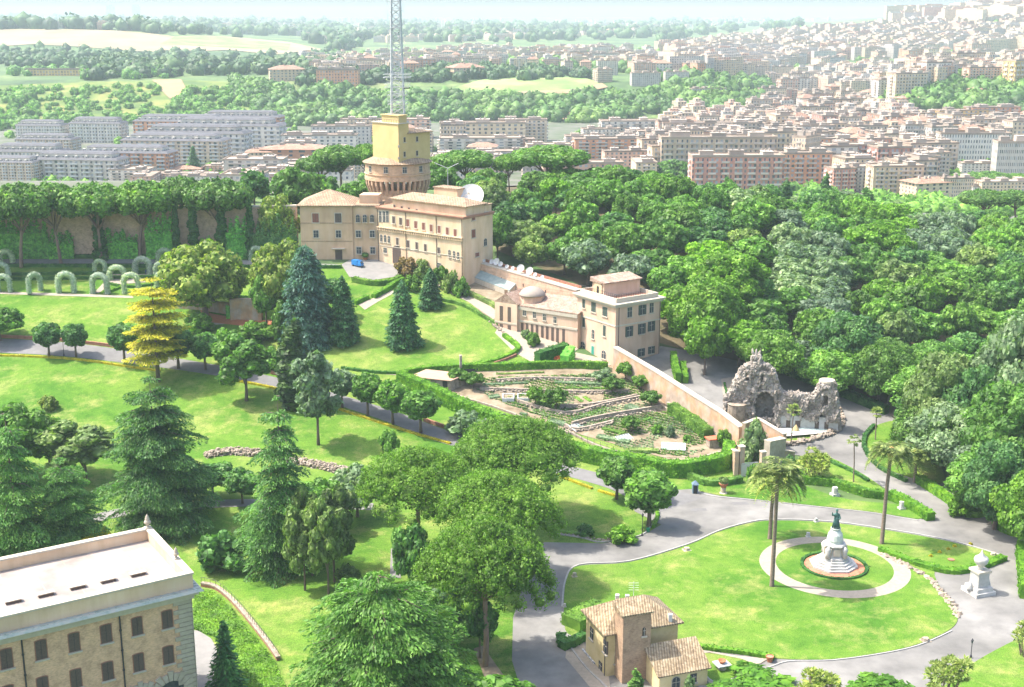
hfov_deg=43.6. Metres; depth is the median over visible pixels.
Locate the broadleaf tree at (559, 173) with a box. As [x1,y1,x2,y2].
[545,167,578,178]
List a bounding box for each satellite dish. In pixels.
[461,184,483,200]
[493,258,498,264]
[517,264,523,271]
[526,267,532,273]
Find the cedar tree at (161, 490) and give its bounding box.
[90,375,224,545]
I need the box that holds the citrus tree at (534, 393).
[526,386,543,403]
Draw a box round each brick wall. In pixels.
[1,334,142,351]
[423,418,443,427]
[491,353,516,362]
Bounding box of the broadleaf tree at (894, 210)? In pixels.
[878,202,904,219]
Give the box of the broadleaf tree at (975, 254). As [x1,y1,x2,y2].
[951,242,1001,267]
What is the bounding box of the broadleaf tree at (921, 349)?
[911,339,967,358]
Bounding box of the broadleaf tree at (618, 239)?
[600,225,643,259]
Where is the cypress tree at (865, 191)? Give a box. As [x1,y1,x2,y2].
[861,185,875,200]
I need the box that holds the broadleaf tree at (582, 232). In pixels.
[565,221,602,241]
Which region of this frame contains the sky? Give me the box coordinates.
[0,0,992,19]
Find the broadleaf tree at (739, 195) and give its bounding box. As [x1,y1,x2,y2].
[728,188,769,215]
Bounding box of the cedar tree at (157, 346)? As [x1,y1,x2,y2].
[121,276,191,381]
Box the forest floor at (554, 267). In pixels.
[496,186,1015,473]
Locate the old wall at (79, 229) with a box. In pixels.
[1,204,298,253]
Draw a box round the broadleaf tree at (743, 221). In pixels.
[726,212,759,232]
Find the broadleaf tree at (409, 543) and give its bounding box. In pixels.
[391,522,432,581]
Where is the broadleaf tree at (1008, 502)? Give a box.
[989,470,1023,540]
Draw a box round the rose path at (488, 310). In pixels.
[437,284,494,318]
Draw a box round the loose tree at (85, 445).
[33,419,116,482]
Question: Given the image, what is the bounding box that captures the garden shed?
[414,369,464,390]
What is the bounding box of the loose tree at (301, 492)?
[287,485,316,575]
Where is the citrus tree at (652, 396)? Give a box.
[639,390,662,405]
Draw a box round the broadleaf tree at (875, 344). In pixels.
[854,340,892,395]
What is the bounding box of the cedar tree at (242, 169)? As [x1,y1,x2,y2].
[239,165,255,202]
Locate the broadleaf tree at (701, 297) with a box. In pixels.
[664,276,746,330]
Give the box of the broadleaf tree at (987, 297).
[957,285,1005,311]
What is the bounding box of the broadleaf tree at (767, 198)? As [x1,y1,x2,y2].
[750,191,783,235]
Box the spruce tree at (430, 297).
[417,267,444,310]
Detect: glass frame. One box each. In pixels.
[569,423,583,431]
[615,433,633,438]
[661,442,685,449]
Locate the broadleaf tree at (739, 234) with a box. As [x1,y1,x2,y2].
[726,228,762,246]
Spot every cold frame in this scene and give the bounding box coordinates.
[502,393,513,401]
[517,393,528,400]
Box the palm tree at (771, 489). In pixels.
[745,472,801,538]
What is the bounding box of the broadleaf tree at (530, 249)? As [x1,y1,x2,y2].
[512,233,548,266]
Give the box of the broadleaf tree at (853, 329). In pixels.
[807,310,877,385]
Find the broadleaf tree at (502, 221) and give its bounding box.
[493,211,515,258]
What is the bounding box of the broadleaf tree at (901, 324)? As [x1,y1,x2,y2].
[876,308,920,344]
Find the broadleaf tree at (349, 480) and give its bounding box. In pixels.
[329,461,377,517]
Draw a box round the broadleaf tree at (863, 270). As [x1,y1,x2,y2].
[837,255,875,286]
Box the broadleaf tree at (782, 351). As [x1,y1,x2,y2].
[734,329,805,373]
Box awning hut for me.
[704,435,718,447]
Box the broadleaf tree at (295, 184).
[269,165,322,207]
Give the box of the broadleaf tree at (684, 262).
[666,254,700,274]
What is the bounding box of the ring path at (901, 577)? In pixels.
[759,537,910,597]
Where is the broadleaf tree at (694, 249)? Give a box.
[684,239,729,258]
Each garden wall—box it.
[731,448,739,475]
[742,417,786,440]
[764,436,786,463]
[784,450,794,457]
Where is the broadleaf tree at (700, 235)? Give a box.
[681,226,729,252]
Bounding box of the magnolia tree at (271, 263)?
[248,237,298,306]
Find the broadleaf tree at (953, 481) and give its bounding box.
[943,441,984,505]
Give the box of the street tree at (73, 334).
[59,323,88,356]
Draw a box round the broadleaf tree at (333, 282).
[323,277,339,303]
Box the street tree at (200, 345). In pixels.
[189,331,219,369]
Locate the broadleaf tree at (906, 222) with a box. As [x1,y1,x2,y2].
[894,216,919,228]
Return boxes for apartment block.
[0,142,70,155]
[0,155,42,180]
[14,119,69,137]
[15,133,81,149]
[35,150,129,180]
[69,116,128,142]
[80,144,178,170]
[108,164,157,180]
[120,132,231,165]
[130,170,162,180]
[133,114,220,132]
[143,123,253,154]
[160,170,215,179]
[165,172,220,180]
[169,164,203,170]
[177,116,286,147]
[204,162,223,171]
[205,110,285,122]
[220,166,269,180]
[221,153,289,171]
[244,146,271,154]
[248,163,288,172]
[259,142,324,158]
[269,173,275,180]
[280,165,353,180]
[281,130,358,146]
[284,136,317,143]
[288,158,297,164]
[309,58,319,66]
[310,121,371,144]
[316,66,359,86]
[317,61,343,66]
[328,66,355,68]
[340,115,381,135]
[342,57,381,67]
[349,164,364,177]
[362,54,374,58]
[400,59,418,71]
[407,114,430,128]
[415,56,435,67]
[417,127,433,151]
[425,48,436,51]
[430,149,449,156]
[431,55,461,60]
[435,56,458,62]
[437,133,522,151]
[439,117,525,136]
[440,119,466,135]
[441,49,454,53]
[446,149,500,155]
[456,168,471,179]
[462,56,488,64]
[467,140,497,148]
[472,152,507,180]
[474,147,524,169]
[498,115,547,140]
[515,46,535,50]
[520,135,535,147]
[521,166,539,175]
[525,140,570,147]
[527,56,537,62]
[535,51,544,58]
[541,157,623,171]
[543,49,562,54]
[560,59,573,73]
[564,131,605,146]
[569,50,594,53]
[569,53,592,57]
[571,134,641,158]
[573,47,587,50]
[580,58,590,68]
[580,124,620,135]
[589,51,617,57]
[592,66,612,82]
[596,58,617,74]
[598,116,655,131]
[601,146,646,167]
[613,49,634,53]
[619,129,634,134]
[625,126,653,134]
[627,59,647,71]
[630,70,660,85]
[631,154,658,173]
[632,60,656,71]
[636,53,654,58]
[636,127,672,136]
[636,133,658,147]
[645,127,680,136]
[647,143,659,166]
[652,59,671,70]
[655,115,693,128]
[658,123,703,133]
[658,129,777,176]
[661,118,759,129]
[663,69,688,81]
[682,60,691,67]
[685,115,696,120]
[685,125,728,132]
[688,148,785,189]
[689,86,725,91]
[690,59,705,71]
[696,110,719,120]
[702,129,731,133]
[714,123,745,129]
[727,127,749,133]
[733,112,760,119]
[739,108,760,114]
[742,104,775,110]
[743,63,746,72]
[745,94,772,105]
[745,117,773,122]
[746,62,754,75]
[753,125,797,149]
[754,119,765,128]
[755,65,765,75]
[757,84,786,94]
[761,90,782,97]
[764,107,800,113]
[764,120,793,127]
[765,71,781,82]
[766,108,794,122]
[772,64,793,74]
[774,146,832,185]
[776,57,784,65]
[776,75,799,88]
[776,94,792,99]
[776,103,793,109]
[783,70,813,76]
[786,87,798,103]
[787,115,804,122]
[788,75,817,89]
[790,139,858,153]
[792,102,829,110]
[792,128,820,149]
[793,110,809,118]
[793,110,813,114]
[793,120,834,129]
[793,125,828,136]
[794,117,846,128]
[796,51,806,63]
[796,70,819,73]
[796,92,811,104]
[797,87,834,95]
[797,90,833,97]
[799,56,804,64]
[802,95,852,104]
[802,127,836,135]
[805,64,820,70]
[809,98,834,110]
[811,55,829,64]
[811,110,838,120]
[820,133,856,142]
[822,138,877,153]
[823,161,856,191]
[824,83,839,95]
[827,55,844,63]
[832,151,874,164]
[834,79,849,89]
[834,108,860,115]
[835,102,855,108]
[835,126,868,133]
[836,87,854,95]
[837,53,846,60]
[837,125,866,134]
[838,111,862,123]
[840,160,876,190]
[842,100,860,104]
[842,120,888,130]
[843,65,860,71]
[845,70,860,75]
[845,91,870,96]
[847,95,875,102]
[848,106,875,116]
[850,130,874,138]
[856,102,870,105]
[857,131,891,143]
[859,88,870,94]
[862,78,869,89]
[862,114,875,123]
[864,159,924,193]
[866,107,903,119]
[867,139,912,162]
[868,127,902,142]
[870,55,889,61]
[871,49,886,56]
[871,76,886,97]
[874,71,885,78]
[879,60,893,65]
[882,117,905,124]
[884,152,937,176]
[886,68,927,98]
[890,95,918,99]
[892,131,934,143]
[898,54,917,60]
[899,46,923,55]
[899,108,916,115]
[899,176,952,196]
[900,118,926,135]
[901,115,941,119]
[902,47,918,55]
[903,43,920,47]
[903,114,937,122]
[903,137,959,169]
[905,148,940,175]
[909,108,936,114]
[914,145,951,175]
[916,57,951,70]
[920,57,973,64]
[920,131,935,138]
[922,118,960,124]
[923,120,958,133]
[924,46,938,54]
[926,135,944,138]
[933,105,989,116]
[936,50,954,55]
[936,172,974,197]
[937,109,965,118]
[937,120,984,127]
[939,45,950,51]
[951,49,985,57]
[953,60,971,68]
[955,44,965,49]
[957,122,986,130]
[957,159,990,173]
[962,64,1001,79]
[962,114,1012,125]
[963,103,1021,112]
[966,42,990,49]
[971,183,980,190]
[972,48,993,51]
[974,176,1023,190]
[981,111,1023,116]
[984,122,1012,138]
[1002,53,1023,82]
[1004,115,1023,138]
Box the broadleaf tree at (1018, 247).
[1002,242,1023,254]
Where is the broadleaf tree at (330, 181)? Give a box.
[311,174,338,190]
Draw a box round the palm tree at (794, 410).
[786,403,800,442]
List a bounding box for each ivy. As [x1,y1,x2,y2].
[0,217,48,258]
[47,228,74,258]
[103,227,137,258]
[144,210,172,258]
[225,215,246,258]
[225,305,229,318]
[252,213,298,256]
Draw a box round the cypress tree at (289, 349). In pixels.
[273,312,307,411]
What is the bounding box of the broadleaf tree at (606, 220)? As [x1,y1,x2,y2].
[596,211,635,233]
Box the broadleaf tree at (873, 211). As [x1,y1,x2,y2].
[852,202,886,220]
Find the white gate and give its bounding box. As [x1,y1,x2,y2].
[741,462,757,475]
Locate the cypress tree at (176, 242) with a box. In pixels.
[171,202,181,247]
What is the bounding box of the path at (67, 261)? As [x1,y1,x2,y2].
[3,259,340,264]
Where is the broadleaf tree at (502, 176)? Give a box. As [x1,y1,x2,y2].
[482,169,507,184]
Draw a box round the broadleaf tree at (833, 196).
[797,189,840,207]
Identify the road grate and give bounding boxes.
[732,502,748,504]
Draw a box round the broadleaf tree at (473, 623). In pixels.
[461,596,499,657]
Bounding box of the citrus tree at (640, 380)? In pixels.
[631,374,648,388]
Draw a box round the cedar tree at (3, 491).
[0,455,30,528]
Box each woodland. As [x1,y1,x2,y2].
[0,11,804,86]
[227,53,1023,126]
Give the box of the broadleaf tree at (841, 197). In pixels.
[838,195,845,217]
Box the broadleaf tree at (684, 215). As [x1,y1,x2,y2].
[655,204,703,227]
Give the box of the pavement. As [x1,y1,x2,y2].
[342,259,397,279]
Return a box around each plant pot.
[361,252,368,259]
[718,476,728,493]
[766,654,773,662]
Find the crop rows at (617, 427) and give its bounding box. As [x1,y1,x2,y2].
[484,373,705,455]
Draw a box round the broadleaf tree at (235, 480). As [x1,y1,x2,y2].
[222,466,257,503]
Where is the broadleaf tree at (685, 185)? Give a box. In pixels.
[670,175,697,196]
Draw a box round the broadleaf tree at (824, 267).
[809,256,853,285]
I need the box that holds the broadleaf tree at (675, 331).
[667,315,687,337]
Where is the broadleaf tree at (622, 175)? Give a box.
[598,167,636,184]
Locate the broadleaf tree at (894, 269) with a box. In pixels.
[873,257,921,284]
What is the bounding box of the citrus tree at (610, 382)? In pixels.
[601,376,624,391]
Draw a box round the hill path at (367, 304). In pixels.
[359,291,393,308]
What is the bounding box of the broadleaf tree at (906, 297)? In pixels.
[880,285,935,311]
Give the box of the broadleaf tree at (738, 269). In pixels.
[686,249,771,300]
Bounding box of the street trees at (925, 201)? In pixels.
[0,19,1023,215]
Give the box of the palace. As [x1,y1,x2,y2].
[0,527,203,686]
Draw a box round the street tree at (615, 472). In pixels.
[595,455,636,499]
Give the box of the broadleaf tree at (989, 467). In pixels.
[961,438,1023,529]
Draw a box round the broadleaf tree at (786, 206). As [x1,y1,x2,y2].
[780,202,791,209]
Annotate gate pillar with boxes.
[737,444,745,474]
[759,450,766,462]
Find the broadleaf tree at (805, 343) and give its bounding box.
[795,339,810,360]
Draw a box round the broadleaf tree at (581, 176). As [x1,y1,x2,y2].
[560,170,598,182]
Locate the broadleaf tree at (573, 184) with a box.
[569,177,608,188]
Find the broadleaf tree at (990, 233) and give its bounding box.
[969,225,1016,246]
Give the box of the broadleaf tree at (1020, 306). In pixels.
[1016,298,1023,309]
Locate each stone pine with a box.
[0,181,46,267]
[17,181,76,263]
[64,180,121,256]
[109,179,173,255]
[159,175,211,209]
[182,176,253,219]
[294,155,346,174]
[312,143,362,185]
[347,143,372,169]
[353,445,475,527]
[408,515,559,666]
[430,153,461,171]
[430,467,569,540]
[434,148,493,177]
[450,413,582,496]
[492,153,522,194]
[512,144,591,171]
[957,188,1014,209]
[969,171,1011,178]
[975,209,1011,217]
[1001,189,1023,217]
[1010,173,1023,177]
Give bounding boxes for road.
[0,339,703,514]
[512,346,1023,686]
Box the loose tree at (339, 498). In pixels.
[315,483,357,581]
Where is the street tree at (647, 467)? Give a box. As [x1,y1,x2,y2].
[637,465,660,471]
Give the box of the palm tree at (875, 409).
[870,406,882,439]
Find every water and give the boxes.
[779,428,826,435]
[781,428,826,433]
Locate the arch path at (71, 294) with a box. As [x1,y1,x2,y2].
[0,292,132,297]
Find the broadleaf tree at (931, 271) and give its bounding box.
[913,261,945,276]
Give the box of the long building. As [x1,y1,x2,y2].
[25,68,85,75]
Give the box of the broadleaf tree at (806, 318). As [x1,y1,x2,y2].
[792,307,833,339]
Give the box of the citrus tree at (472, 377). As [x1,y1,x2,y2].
[463,371,484,387]
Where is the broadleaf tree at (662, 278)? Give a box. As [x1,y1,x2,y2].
[646,264,688,291]
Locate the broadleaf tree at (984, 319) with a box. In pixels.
[969,304,997,335]
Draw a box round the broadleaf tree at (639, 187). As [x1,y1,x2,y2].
[622,178,655,196]
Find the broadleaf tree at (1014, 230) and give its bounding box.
[997,221,1023,242]
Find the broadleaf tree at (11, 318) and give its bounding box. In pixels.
[0,307,24,340]
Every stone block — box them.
[829,486,839,496]
[897,501,905,509]
[919,636,931,642]
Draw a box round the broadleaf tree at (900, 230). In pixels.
[896,225,907,234]
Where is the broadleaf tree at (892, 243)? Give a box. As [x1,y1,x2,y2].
[877,233,917,252]
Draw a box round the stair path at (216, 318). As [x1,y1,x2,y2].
[201,310,271,325]
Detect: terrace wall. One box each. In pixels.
[460,395,570,433]
[480,387,629,392]
[496,376,601,380]
[517,395,639,413]
[560,393,637,406]
[564,419,613,428]
[565,429,719,458]
[571,404,661,424]
[657,401,666,409]
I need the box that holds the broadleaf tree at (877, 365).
[852,342,917,401]
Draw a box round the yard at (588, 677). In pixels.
[565,642,609,686]
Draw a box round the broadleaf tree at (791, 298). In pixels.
[771,285,814,324]
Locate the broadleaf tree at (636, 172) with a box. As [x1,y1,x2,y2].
[628,169,643,176]
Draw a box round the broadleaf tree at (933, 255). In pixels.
[924,250,949,261]
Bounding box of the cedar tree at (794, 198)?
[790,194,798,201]
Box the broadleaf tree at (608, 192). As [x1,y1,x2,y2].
[586,179,630,211]
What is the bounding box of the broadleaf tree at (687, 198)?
[665,193,698,207]
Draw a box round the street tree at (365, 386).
[351,371,383,415]
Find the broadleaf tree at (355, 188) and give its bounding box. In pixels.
[336,180,368,196]
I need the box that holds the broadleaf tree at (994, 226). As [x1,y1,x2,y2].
[971,224,997,235]
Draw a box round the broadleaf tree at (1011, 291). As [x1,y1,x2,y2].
[987,279,1023,309]
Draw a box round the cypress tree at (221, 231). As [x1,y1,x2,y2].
[213,204,227,254]
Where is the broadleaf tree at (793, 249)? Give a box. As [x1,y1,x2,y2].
[773,240,814,261]
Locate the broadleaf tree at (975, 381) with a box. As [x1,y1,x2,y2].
[937,364,996,408]
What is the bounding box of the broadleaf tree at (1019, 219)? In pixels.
[1010,213,1023,226]
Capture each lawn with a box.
[0,263,828,686]
[455,77,598,91]
[564,520,997,659]
[699,479,920,518]
[705,653,747,680]
[786,432,823,440]
[798,456,881,488]
[866,421,943,483]
[944,639,1023,686]
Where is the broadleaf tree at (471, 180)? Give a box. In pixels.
[456,174,488,186]
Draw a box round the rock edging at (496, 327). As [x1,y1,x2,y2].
[488,320,515,339]
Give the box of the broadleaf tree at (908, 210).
[898,203,922,215]
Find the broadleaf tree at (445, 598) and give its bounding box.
[416,588,475,644]
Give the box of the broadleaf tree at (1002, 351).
[969,313,1023,391]
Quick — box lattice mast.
[383,0,411,113]
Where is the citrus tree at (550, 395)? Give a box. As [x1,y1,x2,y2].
[542,387,568,408]
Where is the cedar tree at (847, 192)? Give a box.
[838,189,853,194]
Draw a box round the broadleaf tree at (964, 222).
[947,211,975,234]
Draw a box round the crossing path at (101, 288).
[96,274,162,292]
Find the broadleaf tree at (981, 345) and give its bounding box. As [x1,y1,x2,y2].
[975,341,987,353]
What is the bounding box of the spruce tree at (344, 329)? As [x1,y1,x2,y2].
[327,275,360,347]
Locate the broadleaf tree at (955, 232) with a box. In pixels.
[932,228,967,243]
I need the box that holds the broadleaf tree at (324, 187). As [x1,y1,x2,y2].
[320,179,330,191]
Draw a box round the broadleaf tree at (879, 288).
[861,277,904,297]
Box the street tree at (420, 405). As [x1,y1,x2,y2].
[398,389,442,432]
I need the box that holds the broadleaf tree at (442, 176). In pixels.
[428,166,460,189]
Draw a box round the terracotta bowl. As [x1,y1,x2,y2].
[718,658,725,663]
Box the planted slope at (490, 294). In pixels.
[469,283,578,348]
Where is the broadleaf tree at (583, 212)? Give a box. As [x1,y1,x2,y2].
[565,198,599,224]
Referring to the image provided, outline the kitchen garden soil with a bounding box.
[452,365,721,459]
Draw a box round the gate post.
[459,355,461,367]
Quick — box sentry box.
[692,480,698,493]
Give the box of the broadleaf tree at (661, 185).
[647,175,677,199]
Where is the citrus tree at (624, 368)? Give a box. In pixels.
[615,361,632,378]
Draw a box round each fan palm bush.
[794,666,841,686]
[796,446,832,476]
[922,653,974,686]
[1010,619,1023,656]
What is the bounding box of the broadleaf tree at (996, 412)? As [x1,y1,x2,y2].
[958,379,1023,456]
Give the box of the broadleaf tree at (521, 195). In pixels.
[509,187,541,204]
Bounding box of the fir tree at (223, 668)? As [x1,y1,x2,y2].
[205,620,248,686]
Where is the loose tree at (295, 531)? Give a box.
[281,505,315,590]
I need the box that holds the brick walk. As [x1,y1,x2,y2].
[474,645,502,676]
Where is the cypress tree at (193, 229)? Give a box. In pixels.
[186,203,199,246]
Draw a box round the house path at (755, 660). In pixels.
[703,650,766,682]
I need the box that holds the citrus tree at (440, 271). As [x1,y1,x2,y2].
[433,265,448,287]
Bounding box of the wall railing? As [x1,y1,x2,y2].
[201,577,277,650]
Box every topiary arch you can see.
[0,248,15,262]
[0,261,11,276]
[0,273,12,292]
[25,271,43,293]
[54,270,77,293]
[89,271,110,294]
[92,258,107,271]
[106,264,126,280]
[120,271,141,293]
[131,255,152,274]
[152,261,159,274]
[154,272,164,286]
[155,247,170,261]
[248,245,260,259]
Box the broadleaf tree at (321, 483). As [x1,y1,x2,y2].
[304,476,349,506]
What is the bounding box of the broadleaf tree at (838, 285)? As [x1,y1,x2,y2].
[822,275,850,298]
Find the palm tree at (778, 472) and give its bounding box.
[746,456,806,586]
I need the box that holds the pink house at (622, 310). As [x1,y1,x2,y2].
[572,271,665,365]
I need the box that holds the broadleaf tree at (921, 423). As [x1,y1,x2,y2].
[902,399,969,475]
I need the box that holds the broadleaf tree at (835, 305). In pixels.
[795,297,858,316]
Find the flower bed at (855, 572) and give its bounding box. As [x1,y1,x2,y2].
[804,554,864,576]
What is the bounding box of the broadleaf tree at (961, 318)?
[939,301,978,336]
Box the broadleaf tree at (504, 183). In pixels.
[468,175,506,188]
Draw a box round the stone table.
[712,660,731,670]
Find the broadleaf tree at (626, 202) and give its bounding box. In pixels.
[612,191,643,216]
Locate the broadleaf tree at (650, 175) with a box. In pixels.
[636,171,659,181]
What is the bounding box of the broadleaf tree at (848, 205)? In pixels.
[839,192,874,217]
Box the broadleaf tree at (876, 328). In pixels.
[859,314,884,338]
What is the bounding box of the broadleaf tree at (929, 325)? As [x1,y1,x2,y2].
[907,306,945,342]
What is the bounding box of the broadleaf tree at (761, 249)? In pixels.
[728,235,777,265]
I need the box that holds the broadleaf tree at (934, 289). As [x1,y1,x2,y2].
[905,274,946,310]
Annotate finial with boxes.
[144,515,151,529]
[173,547,179,559]
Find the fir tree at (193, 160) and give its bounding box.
[187,146,203,167]
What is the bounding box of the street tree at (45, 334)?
[31,322,60,355]
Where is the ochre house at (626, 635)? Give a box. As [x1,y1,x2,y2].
[581,587,711,686]
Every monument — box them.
[809,509,857,573]
[961,550,995,598]
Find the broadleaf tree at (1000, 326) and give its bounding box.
[984,323,1003,339]
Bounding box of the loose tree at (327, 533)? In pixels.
[302,496,346,595]
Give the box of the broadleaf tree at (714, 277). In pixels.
[704,275,741,295]
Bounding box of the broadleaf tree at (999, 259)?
[991,250,1023,274]
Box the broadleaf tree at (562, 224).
[541,211,580,238]
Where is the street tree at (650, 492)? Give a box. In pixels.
[622,469,678,526]
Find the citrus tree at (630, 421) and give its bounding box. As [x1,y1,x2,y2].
[621,415,640,430]
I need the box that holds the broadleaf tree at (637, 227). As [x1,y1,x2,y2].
[605,221,643,233]
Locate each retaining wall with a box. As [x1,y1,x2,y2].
[159,298,228,313]
[229,298,262,320]
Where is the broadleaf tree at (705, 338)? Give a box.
[683,315,726,374]
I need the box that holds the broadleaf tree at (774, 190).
[763,184,783,196]
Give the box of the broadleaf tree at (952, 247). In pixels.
[937,235,976,259]
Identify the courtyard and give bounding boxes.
[495,326,576,360]
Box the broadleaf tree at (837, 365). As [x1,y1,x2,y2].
[795,348,862,391]
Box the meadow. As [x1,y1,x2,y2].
[160,36,289,49]
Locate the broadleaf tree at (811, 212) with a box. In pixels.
[800,206,826,227]
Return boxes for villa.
[268,64,305,80]
[296,185,494,284]
[445,62,484,78]
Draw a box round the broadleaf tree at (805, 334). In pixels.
[798,324,842,350]
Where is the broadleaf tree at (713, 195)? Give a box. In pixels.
[697,184,731,210]
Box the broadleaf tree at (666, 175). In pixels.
[638,170,675,177]
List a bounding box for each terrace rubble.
[482,389,628,394]
[495,377,601,381]
[517,397,640,415]
[560,402,618,408]
[564,421,612,430]
[575,408,660,424]
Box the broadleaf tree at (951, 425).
[917,411,960,462]
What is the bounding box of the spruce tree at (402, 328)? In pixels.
[383,279,425,351]
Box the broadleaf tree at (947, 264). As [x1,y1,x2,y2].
[926,257,969,271]
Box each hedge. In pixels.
[0,274,154,280]
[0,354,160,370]
[1,270,153,275]
[7,263,341,268]
[74,254,145,257]
[103,285,121,293]
[109,282,162,287]
[239,379,277,388]
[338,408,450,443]
[341,366,399,373]
[351,274,402,285]
[353,294,369,304]
[371,277,404,297]
[395,370,736,478]
[400,359,607,373]
[473,333,520,362]
[533,341,568,360]
[555,630,585,650]
[558,529,579,534]
[559,477,592,488]
[560,597,604,630]
[597,489,614,496]
[652,510,659,527]
[670,350,681,382]
[680,360,688,382]
[686,472,743,486]
[700,643,774,660]
[777,368,889,414]
[800,474,884,499]
[800,551,868,579]
[830,459,869,481]
[861,423,907,481]
[878,546,1007,574]
[888,488,935,520]
[915,474,953,503]
[965,508,984,517]
[992,522,1017,536]
[1014,539,1023,598]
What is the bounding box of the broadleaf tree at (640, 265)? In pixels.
[606,252,653,283]
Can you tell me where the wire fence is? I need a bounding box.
[553,417,712,458]
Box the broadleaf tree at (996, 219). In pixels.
[975,211,1010,229]
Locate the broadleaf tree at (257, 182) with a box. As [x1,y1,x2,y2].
[240,169,270,204]
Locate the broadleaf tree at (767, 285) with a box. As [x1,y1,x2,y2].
[751,277,774,299]
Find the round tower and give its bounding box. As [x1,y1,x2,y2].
[362,113,432,204]
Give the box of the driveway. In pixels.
[194,630,216,686]
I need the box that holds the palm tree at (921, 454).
[891,441,939,482]
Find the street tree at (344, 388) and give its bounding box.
[329,368,355,407]
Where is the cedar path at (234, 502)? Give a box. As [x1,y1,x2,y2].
[86,499,372,520]
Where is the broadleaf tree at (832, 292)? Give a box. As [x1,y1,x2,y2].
[810,287,843,301]
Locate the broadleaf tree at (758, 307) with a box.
[743,297,788,322]
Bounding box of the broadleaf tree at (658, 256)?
[630,248,674,267]
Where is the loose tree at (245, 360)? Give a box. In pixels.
[210,333,272,400]
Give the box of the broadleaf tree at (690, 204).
[661,201,703,219]
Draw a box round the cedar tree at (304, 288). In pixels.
[274,244,334,352]
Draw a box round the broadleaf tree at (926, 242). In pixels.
[906,231,946,251]
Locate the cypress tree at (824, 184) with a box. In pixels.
[820,172,831,189]
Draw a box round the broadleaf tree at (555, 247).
[547,235,578,274]
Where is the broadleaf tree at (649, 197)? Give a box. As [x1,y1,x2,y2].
[638,192,667,203]
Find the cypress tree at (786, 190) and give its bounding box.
[779,178,793,198]
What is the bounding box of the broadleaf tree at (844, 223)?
[807,213,855,230]
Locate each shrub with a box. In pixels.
[36,395,58,411]
[80,525,110,539]
[183,310,215,334]
[195,529,245,573]
[213,327,236,341]
[237,320,273,342]
[263,346,281,369]
[271,298,290,341]
[334,562,362,590]
[377,429,400,452]
[394,256,417,275]
[404,274,421,291]
[413,258,429,279]
[440,270,458,292]
[444,409,485,433]
[452,276,470,297]
[521,329,529,337]
[525,331,540,346]
[576,523,594,536]
[589,367,615,379]
[605,524,638,544]
[651,424,663,434]
[664,423,674,437]
[682,435,690,441]
[683,674,695,686]
[705,660,796,686]
[716,429,730,446]
[736,416,767,461]
[746,463,755,481]
[782,454,799,472]
[845,671,915,686]
[946,494,975,517]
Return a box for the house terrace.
[575,352,609,364]
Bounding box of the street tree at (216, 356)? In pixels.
[214,340,230,360]
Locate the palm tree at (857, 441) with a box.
[846,434,861,481]
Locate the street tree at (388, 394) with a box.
[372,379,410,424]
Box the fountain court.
[721,377,734,394]
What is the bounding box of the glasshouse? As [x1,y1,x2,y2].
[475,270,515,293]
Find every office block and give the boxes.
[935,126,1011,160]
[990,132,1023,173]
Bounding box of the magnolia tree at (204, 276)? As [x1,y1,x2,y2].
[157,238,250,314]
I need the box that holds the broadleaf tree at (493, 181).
[475,177,509,195]
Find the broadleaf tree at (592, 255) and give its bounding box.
[560,237,612,286]
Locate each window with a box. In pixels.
[0,647,15,672]
[34,638,49,662]
[35,675,48,686]
[67,631,82,654]
[69,667,83,686]
[99,623,114,646]
[101,660,115,683]
[131,616,144,638]
[132,652,146,674]
[161,609,174,631]
[162,645,175,667]
[311,213,319,222]
[313,230,318,237]
[334,213,341,222]
[335,230,341,237]
[355,214,360,222]
[355,230,361,237]
[356,246,361,254]
[362,214,367,222]
[369,214,374,222]
[369,230,374,237]
[370,246,375,254]
[378,210,381,222]
[382,210,385,222]
[383,167,388,173]
[385,210,389,222]
[391,216,395,224]
[398,217,402,225]
[402,167,407,173]
[405,218,409,227]
[406,240,409,248]
[413,220,417,228]
[414,241,418,249]
[421,222,425,230]
[429,224,432,232]
[437,225,440,233]
[437,247,440,255]
[445,227,448,235]
[453,228,456,236]
[471,229,476,238]
[542,313,546,321]
[552,316,556,323]
[581,317,584,328]
[582,299,584,308]
[588,626,593,642]
[590,301,595,313]
[590,329,594,339]
[600,350,605,360]
[601,638,607,656]
[602,306,607,317]
[602,325,605,337]
[625,325,632,337]
[627,306,632,318]
[638,304,645,315]
[638,323,645,334]
[638,348,644,357]
[641,627,646,637]
[648,321,654,331]
[648,345,654,354]
[649,302,653,313]
[671,676,680,686]
[690,673,697,683]
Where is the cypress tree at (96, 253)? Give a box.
[91,214,108,260]
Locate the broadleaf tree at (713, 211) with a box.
[698,206,731,219]
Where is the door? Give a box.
[331,248,344,259]
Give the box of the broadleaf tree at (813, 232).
[809,229,817,240]
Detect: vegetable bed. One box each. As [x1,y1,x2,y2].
[483,381,527,385]
[487,394,499,398]
[496,371,543,374]
[548,417,565,426]
[554,380,601,385]
[565,385,605,388]
[574,396,583,401]
[596,434,630,444]
[601,426,624,434]
[623,403,639,409]
[629,446,658,452]
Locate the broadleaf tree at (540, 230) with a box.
[515,219,554,245]
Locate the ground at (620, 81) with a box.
[0,15,1013,526]
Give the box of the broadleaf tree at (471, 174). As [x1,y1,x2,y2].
[465,167,493,177]
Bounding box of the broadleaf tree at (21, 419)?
[0,401,52,474]
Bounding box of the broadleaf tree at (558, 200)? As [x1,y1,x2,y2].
[551,188,570,209]
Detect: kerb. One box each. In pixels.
[549,524,651,542]
[561,519,997,606]
[571,648,606,686]
[699,492,918,520]
[699,630,951,686]
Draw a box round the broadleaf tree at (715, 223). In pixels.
[702,216,734,232]
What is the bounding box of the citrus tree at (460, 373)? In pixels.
[447,368,467,380]
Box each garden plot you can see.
[535,399,564,410]
[631,423,651,436]

